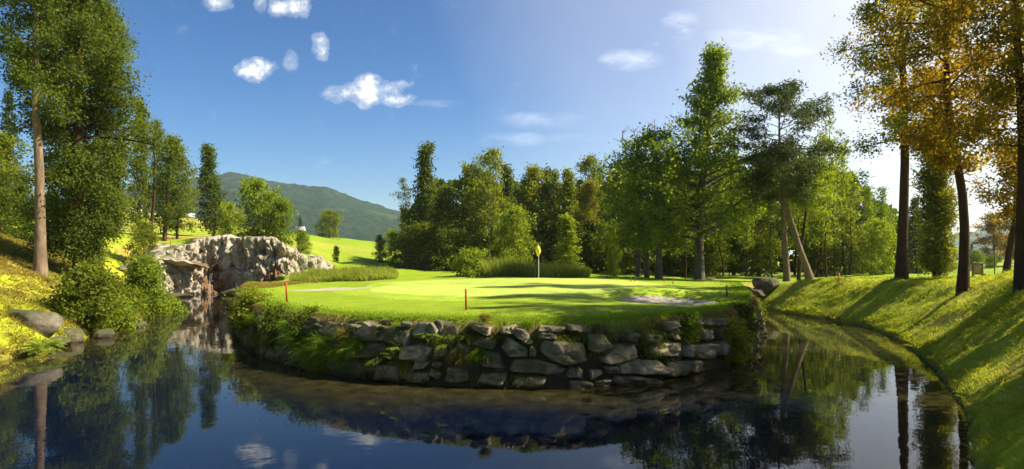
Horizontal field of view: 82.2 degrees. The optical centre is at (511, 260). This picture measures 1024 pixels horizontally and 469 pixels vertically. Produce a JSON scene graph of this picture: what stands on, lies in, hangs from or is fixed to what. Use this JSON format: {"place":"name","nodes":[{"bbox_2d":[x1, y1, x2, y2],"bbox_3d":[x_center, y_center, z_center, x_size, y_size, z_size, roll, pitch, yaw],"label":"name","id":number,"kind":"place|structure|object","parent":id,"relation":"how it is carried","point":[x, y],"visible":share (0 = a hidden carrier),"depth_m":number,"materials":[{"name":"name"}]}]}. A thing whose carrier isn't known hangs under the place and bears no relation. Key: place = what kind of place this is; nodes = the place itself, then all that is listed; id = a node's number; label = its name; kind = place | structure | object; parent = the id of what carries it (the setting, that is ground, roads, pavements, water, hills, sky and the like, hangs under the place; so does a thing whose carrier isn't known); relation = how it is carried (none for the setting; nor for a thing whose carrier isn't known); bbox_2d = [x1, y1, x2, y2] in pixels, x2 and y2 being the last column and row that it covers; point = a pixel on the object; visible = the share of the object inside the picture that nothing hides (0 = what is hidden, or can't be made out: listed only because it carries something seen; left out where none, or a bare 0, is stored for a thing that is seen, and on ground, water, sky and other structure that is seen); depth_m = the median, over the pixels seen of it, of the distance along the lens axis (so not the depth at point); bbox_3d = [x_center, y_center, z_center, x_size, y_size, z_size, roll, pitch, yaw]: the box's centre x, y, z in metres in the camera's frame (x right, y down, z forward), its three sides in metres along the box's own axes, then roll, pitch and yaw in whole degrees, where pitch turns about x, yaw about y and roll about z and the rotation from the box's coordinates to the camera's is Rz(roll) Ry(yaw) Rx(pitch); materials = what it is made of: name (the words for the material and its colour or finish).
{"place":"outdoors","nodes":[
{"label":"outdoors","id":0,"kind":"place"},
{"bbox_2d":[65,172,400,242],"bbox_3d":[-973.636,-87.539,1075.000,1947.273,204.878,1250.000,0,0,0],"label":"mountain","id":1,"kind":"structure","parent":0,"point":[366,221],"depth_m":980.83,"materials":[{"name":"plant"}]},
{"bbox_2d":[0,294,974,468],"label":"pond water","id":2,"kind":"structure","parent":0,"point":[197,387],"depth_m":11.15,"materials":[{"name":"liquid"}]},
{"bbox_2d":[0,212,1023,468],"bbox_3d":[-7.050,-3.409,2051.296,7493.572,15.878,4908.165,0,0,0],"label":"ground","id":3,"kind":"structure","parent":0,"point":[354,252],"depth_m":18.83,"materials":[{"name":"green plant"}]},
{"bbox_2d":[0,183,26,236],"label":"shrub","id":4,"kind":"object","parent":3,"relation":"on","point":[5,194],"visible":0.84,"depth_m":36.05,"materials":[{"name":"green plant"}]},
{"bbox_2d":[0,86,29,222],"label":"spruce tree","id":5,"kind":"object","parent":3,"relation":"on","point":[9,112],"visible":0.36,"depth_m":48.03,"materials":[{"name":"green plant"}]},
{"bbox_2d":[0,130,45,216],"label":"broadleaf tree","id":6,"kind":"object","parent":3,"relation":"on","point":[6,143],"visible":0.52,"depth_m":43.97,"materials":[{"name":"green plant"}]},
{"bbox_2d":[0,181,51,240],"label":"shrub","id":7,"kind":"object","parent":3,"relation":"on","point":[27,193],"visible":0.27,"depth_m":37.67,"materials":[{"name":"green plant"}]},
{"bbox_2d":[6,309,63,337],"bbox_3d":[-16.128,2.206,19.748,1.876,1.161,1.216,0,0,33],"label":"boulder","id":8,"kind":"object","parent":3,"relation":"on","point":[51,323],"visible":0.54,"depth_m":19.39,"materials":[{"name":"stone"}]},
{"bbox_2d":[19,339,67,354],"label":"grass","id":9,"kind":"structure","parent":3,"relation":"on","point":[43,346],"depth_m":17.81,"materials":[{"name":"green plant"}]},
{"bbox_2d":[0,0,98,276],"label":"tall tree","id":10,"kind":"object","parent":3,"relation":"on","point":[14,76],"visible":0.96,"depth_m":26.83,"materials":[{"name":"green plant"}]},
{"bbox_2d":[30,256,147,335],"bbox_3d":[-16.436,1.507,23.024,3.374,3.456,3.385,0,0,-20],"label":"shrub","id":11,"kind":"object","parent":3,"relation":"on","point":[90,293],"visible":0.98,"depth_m":22.38,"materials":[{"name":"green plant"}]},
{"bbox_2d":[0,0,185,270],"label":"dark tree","id":12,"kind":"object","parent":3,"relation":"on","point":[83,171],"visible":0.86,"depth_m":28.96,"materials":[{"name":"green plant"}]},
{"bbox_2d":[45,6,162,243],"bbox_3d":[-21.857,-6.313,31.488,5.411,15.478,5.477,0,0,0],"label":"broadleaf tree","id":13,"kind":"object","parent":3,"relation":"on","point":[129,55],"visible":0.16,"depth_m":31.41,"materials":[{"name":"green plant"}]},
{"bbox_2d":[108,293,144,330],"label":"shrub","id":14,"kind":"object","parent":3,"relation":"on","point":[125,324],"visible":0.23,"depth_m":24.87,"materials":[{"name":"green plant"}]},
{"bbox_2d":[120,284,153,320],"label":"shrub","id":15,"kind":"object","parent":3,"relation":"on","point":[135,293],"visible":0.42,"depth_m":27.81,"materials":[{"name":"green plant"}]},
{"bbox_2d":[125,94,157,228],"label":"narrow tree","id":16,"kind":"object","parent":3,"relation":"on","point":[139,182],"visible":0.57,"depth_m":63.53,"materials":[{"name":"green plant"}]},
{"bbox_2d":[122,218,165,260],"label":"shrub","id":17,"kind":"object","parent":3,"relation":"on","point":[145,228],"visible":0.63,"depth_m":49.74,"materials":[{"name":"green plant"}]},
{"bbox_2d":[118,249,178,318],"bbox_3d":[-18.586,1.472,29.777,2.942,4.125,3.249,0,0,0],"label":"shrub","id":18,"kind":"object","parent":3,"relation":"on","point":[146,274],"visible":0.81,"depth_m":29.51,"materials":[{"name":"green plant"}]},
{"bbox_2d":[146,119,163,232],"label":"spruce tree","id":19,"kind":"object","parent":3,"relation":"on","point":[153,185],"visible":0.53,"depth_m":55.72,"materials":[{"name":"green plant"}]},
{"bbox_2d":[0,232,324,355],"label":"bank grass","id":20,"kind":"structure","parent":3,"relation":"on","point":[31,279],"depth_m":24.26,"materials":[{"name":"plant"}]},
{"bbox_2d":[142,134,194,240],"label":"broadleaf tree","id":21,"kind":"object","parent":3,"relation":"on","point":[166,218],"visible":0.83,"depth_m":57.82,"materials":[{"name":"green plant"}]},
{"bbox_2d":[144,132,201,238],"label":"round tree","id":22,"kind":"object","parent":3,"relation":"on","point":[191,173],"visible":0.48,"depth_m":59.80,"materials":[{"name":"green plant"}]},
{"bbox_2d":[191,141,234,236],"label":"dense tree","id":23,"kind":"object","parent":3,"relation":"on","point":[210,183],"visible":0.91,"depth_m":65.41,"materials":[{"name":"green plant"}]},
{"bbox_2d":[115,234,333,294],"bbox_3d":[-24.352,0.439,53.057,18.333,5.722,10.490,0,0,-18],"label":"rock face","id":24,"kind":"object","parent":3,"relation":"on","point":[217,264],"visible":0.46,"depth_m":51.81},
{"bbox_2d":[208,201,247,236],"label":"round shrub","id":25,"kind":"object","parent":3,"relation":"on","point":[228,219],"visible":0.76,"depth_m":56.69,"materials":[{"name":"green plant"}]},
{"bbox_2d":[215,170,293,236],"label":"tree","id":26,"kind":"object","parent":3,"relation":"on","point":[251,188],"visible":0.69,"depth_m":59.25,"materials":[{"name":"green plant"}]},
{"bbox_2d":[256,196,309,246],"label":"shrub","id":27,"kind":"object","parent":3,"relation":"on","point":[283,207],"visible":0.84,"depth_m":57.36,"materials":[{"name":"green plant"}]},
{"bbox_2d":[293,230,313,254],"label":"shrub","id":28,"kind":"object","parent":3,"relation":"on","point":[301,238],"visible":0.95,"depth_m":56.88,"materials":[{"name":"green plant"}]},
{"bbox_2d":[312,209,346,239],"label":"tree","id":29,"kind":"object","parent":3,"relation":"on","point":[330,215],"visible":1,"depth_m":131.28,"materials":[{"name":"green plant"}]},
{"bbox_2d":[287,264,399,281],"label":"rushes","id":30,"kind":"object","parent":3,"relation":"on","point":[355,274],"visible":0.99,"depth_m":41.85,"materials":[{"name":"plant"}]},
{"bbox_2d":[381,228,405,265],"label":"shrub","id":31,"kind":"object","parent":3,"relation":"on","point":[392,234],"visible":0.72,"depth_m":61.56,"materials":[{"name":"green plant"}]},
{"bbox_2d":[389,176,414,263],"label":"birch tree","id":32,"kind":"object","parent":3,"relation":"on","point":[403,199],"visible":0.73,"depth_m":66.09,"materials":[{"name":"green plant"}]},
{"bbox_2d":[384,221,450,270],"bbox_3d":[-8.876,-1.448,58.156,6.347,5.716,6.492,0,0,23],"label":"shrub","id":33,"kind":"object","parent":3,"relation":"on","point":[419,231],"visible":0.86,"depth_m":57.29,"materials":[{"name":"green plant"}]},
{"bbox_2d":[404,140,445,261],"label":"broadleaf tree","id":34,"kind":"object","parent":3,"relation":"on","point":[425,171],"visible":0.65,"depth_m":63.97,"materials":[{"name":"green plant"}]},
{"bbox_2d":[424,182,474,267],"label":"broadleaf tree","id":35,"kind":"object","parent":3,"relation":"on","point":[445,194],"visible":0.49,"depth_m":60.96,"materials":[{"name":"green plant"}]},
{"bbox_2d":[419,218,485,271],"bbox_3d":[-5.980,-1.519,55.898,5.720,5.962,5.851,0,0,45],"label":"shrub","id":36,"kind":"object","parent":3,"relation":"on","point":[452,226],"visible":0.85,"depth_m":55.38,"materials":[{"name":"green plant"}]},
{"bbox_2d":[443,242,489,277],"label":"shrub","id":37,"kind":"object","parent":3,"relation":"on","point":[467,265],"visible":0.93,"depth_m":44.69,"materials":[{"name":"green plant"}]},
{"bbox_2d":[439,160,515,260],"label":"broadleaf tree","id":38,"kind":"object","parent":3,"relation":"on","point":[466,191],"visible":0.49,"depth_m":59.25,"materials":[{"name":"green plant"}]},
{"bbox_2d":[468,145,516,258],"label":"alder tree","id":39,"kind":"object","parent":3,"relation":"on","point":[489,158],"visible":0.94,"depth_m":56.12,"materials":[{"name":"green plant"}]},
{"bbox_2d":[470,221,521,262],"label":"shrub","id":40,"kind":"object","parent":3,"relation":"on","point":[491,250],"visible":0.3,"depth_m":57.04,"materials":[{"name":"green plant"}]},
{"bbox_2d":[233,292,766,389],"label":"stone wall","id":41,"kind":"structure","parent":3,"relation":"on","point":[620,358],"depth_m":13.91,"materials":[{"name":"stone"}]},
{"bbox_2d":[219,285,273,341],"bbox_3d":[-9.146,1.769,20.380,2.018,1.888,1.836,0,0,0],"label":"shrub","id":42,"kind":"object","parent":41,"relation":"on","point":[248,298],"visible":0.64,"depth_m":20.14,"materials":[{"name":"green plant"}]},
{"bbox_2d":[248,298,292,349],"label":"shrub","id":43,"kind":"object","parent":41,"relation":"on","point":[272,311],"visible":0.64,"depth_m":17.16,"materials":[{"name":"green plant"}]},
{"bbox_2d":[271,325,310,365],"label":"grass tuft","id":44,"kind":"object","parent":41,"relation":"on","point":[292,339],"visible":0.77,"depth_m":15.89,"materials":[{"name":"plant"}]},
{"bbox_2d":[282,302,324,338],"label":"shrub","id":45,"kind":"object","parent":41,"relation":"on","point":[304,314],"visible":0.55,"depth_m":16.00,"materials":[{"name":"green plant"}]},
{"bbox_2d":[284,340,322,372],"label":"grass tuft","id":46,"kind":"object","parent":41,"relation":"attached to","point":[303,352],"visible":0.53,"depth_m":15.43,"materials":[{"name":"plant"}]},
{"bbox_2d":[300,330,343,360],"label":"grass tuft","id":47,"kind":"object","parent":41,"relation":"on","point":[319,343],"visible":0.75,"depth_m":15.05,"materials":[{"name":"plant"}]},
{"bbox_2d":[334,335,369,366],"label":"grass tuft","id":48,"kind":"object","parent":41,"relation":"on","point":[358,347],"visible":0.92,"depth_m":14.52,"materials":[{"name":"plant"}]},
{"bbox_2d":[226,285,766,389],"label":"joint weeds","id":49,"kind":"object","parent":41,"relation":"attached to","point":[506,379],"visible":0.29,"depth_m":15.01,"materials":[{"name":"green plant"}]},
{"bbox_2d":[235,282,759,348],"bbox_3d":[-4.923,1.767,26.162,32.844,0.769,23.049,0,0,12],"label":"dead thatch","id":50,"kind":"object","parent":41,"relation":"on","point":[737,310],"visible":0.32,"depth_m":14.55,"materials":[{"name":"plant"}]},
{"bbox_2d":[234,281,761,343],"bbox_3d":[-5.685,1.595,27.591,34.990,0.888,25.544,0,0,14],"label":"turf fringe","id":51,"kind":"object","parent":41,"relation":"on","point":[741,287],"visible":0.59,"depth_m":15.11,"materials":[{"name":"green plant"}]},
{"bbox_2d":[634,328,669,361],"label":"shrub","id":52,"kind":"object","parent":41,"relation":"on","point":[643,342],"visible":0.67,"depth_m":14.21,"materials":[{"name":"green plant"}]},
{"bbox_2d":[671,306,707,346],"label":"shrub","id":53,"kind":"object","parent":41,"relation":"on","point":[690,336],"visible":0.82,"depth_m":15.09,"materials":[{"name":"green plant"}]},
{"bbox_2d":[715,309,762,366],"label":"shrub","id":54,"kind":"object","parent":41,"relation":"on","point":[738,346],"visible":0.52,"depth_m":16.36,"materials":[{"name":"green plant"}]},
{"bbox_2d":[726,299,766,344],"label":"shrub","id":55,"kind":"object","parent":41,"relation":"on","point":[748,311],"visible":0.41,"depth_m":17.89,"materials":[{"name":"green plant"}]},
{"bbox_2d":[465,251,543,276],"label":"reeds","id":56,"kind":"object","parent":3,"relation":"on","point":[502,268],"visible":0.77,"depth_m":45.15,"materials":[{"name":"plant"}]},
{"bbox_2d":[492,163,532,262],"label":"broadleaf tree","id":57,"kind":"object","parent":3,"relation":"on","point":[508,188],"visible":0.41,"depth_m":60.66,"materials":[{"name":"green plant"}]},
{"bbox_2d":[487,204,540,262],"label":"tree","id":58,"kind":"object","parent":3,"relation":"on","point":[513,218],"visible":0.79,"depth_m":52.73,"materials":[{"name":"green plant"}]},
{"bbox_2d":[334,279,711,300],"bbox_3d":[0.556,1.355,30.069,17.752,0.604,21.564,0,0,0],"label":"green collar","id":59,"kind":"object","parent":3,"relation":"on","point":[663,292],"visible":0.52,"depth_m":22.34,"materials":[{"name":"plant"}]},
{"bbox_2d":[368,278,677,296],"bbox_3d":[0.670,1.226,30.465,15.480,0.366,18.840,0,0,0],"label":"putting green","id":60,"kind":"object","parent":3,"relation":"on","point":[534,286],"visible":0.97,"depth_m":27.39,"materials":[{"name":"plant"}]},
{"bbox_2d":[512,162,558,267],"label":"broadleaf tree","id":61,"kind":"object","parent":3,"relation":"on","point":[530,181],"visible":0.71,"depth_m":62.18,"materials":[{"name":"green plant"}]},
{"bbox_2d":[522,163,567,265],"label":"broadleaf tree","id":62,"kind":"object","parent":3,"relation":"on","point":[552,183],"visible":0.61,"depth_m":63.18,"materials":[{"name":"green plant"}]},
{"bbox_2d":[544,213,583,265],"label":"tree","id":63,"kind":"object","parent":3,"relation":"on","point":[567,233],"visible":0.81,"depth_m":49.42,"materials":[{"name":"green plant"}]},
{"bbox_2d":[535,255,592,277],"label":"reeds","id":64,"kind":"object","parent":3,"relation":"on","point":[554,270],"visible":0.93,"depth_m":46.31,"materials":[{"name":"plant"}]},
{"bbox_2d":[552,166,586,264],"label":"broadleaf tree","id":65,"kind":"object","parent":3,"relation":"on","point":[569,194],"visible":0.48,"depth_m":61.63,"materials":[{"name":"green plant"}]},
{"bbox_2d":[570,178,611,267],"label":"broadleaf tree","id":66,"kind":"object","parent":3,"relation":"on","point":[588,206],"visible":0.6,"depth_m":57.40,"materials":[{"name":"green plant"}]},
{"bbox_2d":[574,153,609,228],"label":"broadleaf tree","id":67,"kind":"object","parent":3,"relation":"on","point":[589,161],"visible":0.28,"depth_m":66.92,"materials":[{"name":"green plant"}]},
{"bbox_2d":[569,216,622,272],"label":"shrub","id":68,"kind":"object","parent":3,"relation":"on","point":[589,245],"visible":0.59,"depth_m":55.95,"materials":[{"name":"green plant"}]},
{"bbox_2d":[602,219,622,276],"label":"sapling","id":69,"kind":"object","parent":3,"relation":"on","point":[613,262],"visible":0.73,"depth_m":51.85,"materials":[{"name":"green plant"}]},
{"bbox_2d":[597,167,640,271],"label":"broadleaf tree","id":70,"kind":"object","parent":3,"relation":"on","point":[604,183],"visible":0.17,"depth_m":61.58,"materials":[{"name":"green plant"}]},
{"bbox_2d":[606,222,664,274],"bbox_3d":[11.714,-1.284,55.827,6.128,5.897,6.268,0,0,-8],"label":"shrub","id":71,"kind":"object","parent":3,"relation":"on","point":[629,265],"visible":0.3,"depth_m":55.12,"materials":[{"name":"green plant"}]},
{"bbox_2d":[588,143,695,277],"bbox_3d":[9.742,-3.884,46.155,7.135,11.088,8.383,0,0,-39],"label":"oak tree","id":72,"kind":"object","parent":3,"relation":"on","point":[643,204],"visible":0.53,"depth_m":45.57,"materials":[{"name":"green plant"}]},
{"bbox_2d":[399,166,930,273],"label":"wood","id":73,"kind":"object","parent":3,"relation":"on","point":[894,212],"visible":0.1,"depth_m":67.81,"materials":[{"name":"green plant"}]},
{"bbox_2d":[591,119,742,278],"bbox_3d":[11.003,-4.520,44.225,10.405,12.508,8.738,0,0,0],"label":"oak tree","id":74,"kind":"object","parent":3,"relation":"on","point":[652,140],"visible":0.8,"depth_m":43.87,"materials":[{"name":"green plant"}]},
{"bbox_2d":[619,295,717,304],"bbox_3d":[5.664,1.471,21.328,3.675,0.300,2.532,0,0,0],"label":"sand bunker","id":75,"kind":"object","parent":3,"relation":"on","point":[658,300],"visible":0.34,"depth_m":21.99},
{"bbox_2d":[655,230,704,276],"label":"shrub","id":76,"kind":"object","parent":3,"relation":"on","point":[672,264],"visible":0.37,"depth_m":55.08,"materials":[{"name":"green plant"}]},
{"bbox_2d":[618,37,786,279],"bbox_3d":[14.278,-7.704,45.743,11.400,18.984,13.683,0,0,0],"label":"oak tree","id":77,"kind":"object","parent":3,"relation":"on","point":[704,103],"visible":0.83,"depth_m":44.05,"materials":[{"name":"green plant"}]},
{"bbox_2d":[681,222,748,276],"bbox_3d":[18.812,-1.212,56.171,6.128,6.139,6.268,0,0,-14],"label":"shrub","id":78,"kind":"object","parent":3,"relation":"on","point":[708,258],"visible":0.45,"depth_m":54.98,"materials":[{"name":"green plant"}]},
{"bbox_2d":[706,150,770,274],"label":"broadleaf tree","id":79,"kind":"object","parent":3,"relation":"on","point":[733,266],"visible":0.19,"depth_m":58.77,"materials":[{"name":"green plant"}]},
{"bbox_2d":[725,223,793,275],"bbox_3d":[24.105,-1.024,57.945,5.771,6.249,5.642,0,0,-26],"label":"shrub","id":80,"kind":"object","parent":3,"relation":"on","point":[759,261],"visible":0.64,"depth_m":57.29,"materials":[{"name":"green plant"}]},
{"bbox_2d":[752,277,779,293],"bbox_3d":[15.695,1.528,36.303,1.597,1.075,1.248,0,0,24],"label":"boulder","id":81,"kind":"object","parent":3,"relation":"on","point":[767,284],"visible":0.88,"depth_m":35.92,"materials":[{"name":"stone"}]},
{"bbox_2d":[757,192,789,276],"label":"slim tree","id":82,"kind":"object","parent":3,"relation":"on","point":[771,233],"visible":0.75,"depth_m":53.21,"materials":[{"name":"green plant"}]},
{"bbox_2d":[738,144,829,279],"bbox_3d":[18.513,-3.120,40.388,6.006,9.816,6.442,0,0,21],"label":"pine tree","id":83,"kind":"object","parent":3,"relation":"on","point":[794,188],"visible":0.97,"depth_m":40.01,"materials":[{"name":"green plant"}]},
{"bbox_2d":[719,70,853,281],"bbox_3d":[19.544,-5.666,41.591,8.611,15.116,9.120,0,0,0],"label":"pine tree","id":84,"kind":"object","parent":3,"relation":"on","point":[785,94],"visible":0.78,"depth_m":41.40,"materials":[{"name":"green plant"}]},
{"bbox_2d":[777,154,826,274],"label":"birch tree","id":85,"kind":"object","parent":3,"relation":"on","point":[797,224],"visible":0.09,"depth_m":59.34,"materials":[{"name":"green plant"}]},
{"bbox_2d":[765,154,844,280],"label":"pine tree","id":86,"kind":"object","parent":3,"relation":"on","point":[824,200],"visible":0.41,"depth_m":41.89,"materials":[{"name":"green plant"}]},
{"bbox_2d":[789,225,845,274],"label":"shrub","id":87,"kind":"object","parent":3,"relation":"on","point":[814,251],"visible":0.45,"depth_m":57.51,"materials":[{"name":"green plant"}]},
{"bbox_2d":[799,97,857,277],"bbox_3d":[26.037,-5.780,47.950,3.806,15.437,3.570,0,0,-11],"label":"larch tree","id":88,"kind":"object","parent":3,"relation":"on","point":[821,132],"visible":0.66,"depth_m":47.97,"materials":[{"name":"green plant"}]},
{"bbox_2d":[801,133,858,277],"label":"broadleaf tree","id":89,"kind":"object","parent":3,"relation":"on","point":[814,232],"visible":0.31,"depth_m":53.57,"materials":[{"name":"green plant"}]},
{"bbox_2d":[829,144,863,273],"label":"birch tree","id":90,"kind":"object","parent":3,"relation":"on","point":[844,186],"visible":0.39,"depth_m":56.01,"materials":[{"name":"green plant"}]},
{"bbox_2d":[835,183,869,274],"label":"slim tree","id":91,"kind":"object","parent":3,"relation":"on","point":[852,194],"visible":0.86,"depth_m":54.00,"materials":[{"name":"green plant"}]},
{"bbox_2d":[826,228,882,274],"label":"shrub","id":92,"kind":"object","parent":3,"relation":"on","point":[858,264],"visible":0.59,"depth_m":55.50,"materials":[{"name":"green plant"}]},
{"bbox_2d":[839,168,883,272],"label":"tree","id":93,"kind":"object","parent":3,"relation":"on","point":[861,179],"visible":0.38,"depth_m":58.10,"materials":[{"name":"green plant"}]},
{"bbox_2d":[857,184,883,273],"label":"slim tree","id":94,"kind":"object","parent":3,"relation":"on","point":[869,210],"visible":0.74,"depth_m":54.37,"materials":[{"name":"green plant"}]},
{"bbox_2d":[857,216,896,274],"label":"shrub","id":95,"kind":"object","parent":3,"relation":"on","point":[880,229],"visible":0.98,"depth_m":49.70,"materials":[{"name":"green plant"}]},
{"bbox_2d":[869,185,897,273],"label":"tree","id":96,"kind":"object","parent":3,"relation":"on","point":[882,204],"visible":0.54,"depth_m":59.67,"materials":[{"name":"green plant"}]},
{"bbox_2d":[760,269,1023,468],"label":"bank grass","id":97,"kind":"structure","parent":3,"relation":"on","point":[988,276],"depth_m":17.35,"materials":[{"name":"plant"}]},
{"bbox_2d":[891,196,927,273],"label":"tree","id":98,"kind":"object","parent":3,"relation":"on","point":[912,227],"visible":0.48,"depth_m":51.97,"materials":[{"name":"green plant"}]},
{"bbox_2d":[820,0,999,279],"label":"tall tree","id":99,"kind":"object","parent":3,"relation":"on","point":[901,266],"visible":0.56,"depth_m":27.87,"materials":[{"name":"green plant"}]},
{"bbox_2d":[843,0,1015,295],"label":"tall tree","id":100,"kind":"object","parent":3,"relation":"on","point":[941,84],"visible":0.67,"depth_m":21.44,"materials":[{"name":"orange plant"}]},
{"bbox_2d":[909,107,972,276],"bbox_3d":[25.475,-3.909,34.961,3.537,10.802,3.529,0,0,0],"label":"poplar tree","id":101,"kind":"object","parent":3,"relation":"on","point":[936,213],"visible":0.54,"depth_m":34.65,"materials":[{"name":"green plant"}]},
{"bbox_2d":[917,0,1023,292],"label":"tall tree","id":102,"kind":"object","parent":3,"relation":"on","point":[1014,64],"visible":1,"depth_m":17.61,"materials":[{"name":"orange plant"}]},
{"bbox_2d":[965,136,1016,272],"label":"leaning tree","id":103,"kind":"object","parent":3,"relation":"on","point":[1007,171],"visible":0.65,"depth_m":26.95,"materials":[{"name":"orange plant"}]},
{"bbox_2d":[970,211,1013,264],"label":"broadleaf tree","id":104,"kind":"object","parent":3,"relation":"on","point":[988,227],"visible":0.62,"depth_m":94.84,"materials":[{"name":"green plant"}]},
{"bbox_2d":[0,0,1023,255],"label":"sky","id":105,"kind":"structure","parent":0,"point":[342,96],"materials":[{"name":"blue"}]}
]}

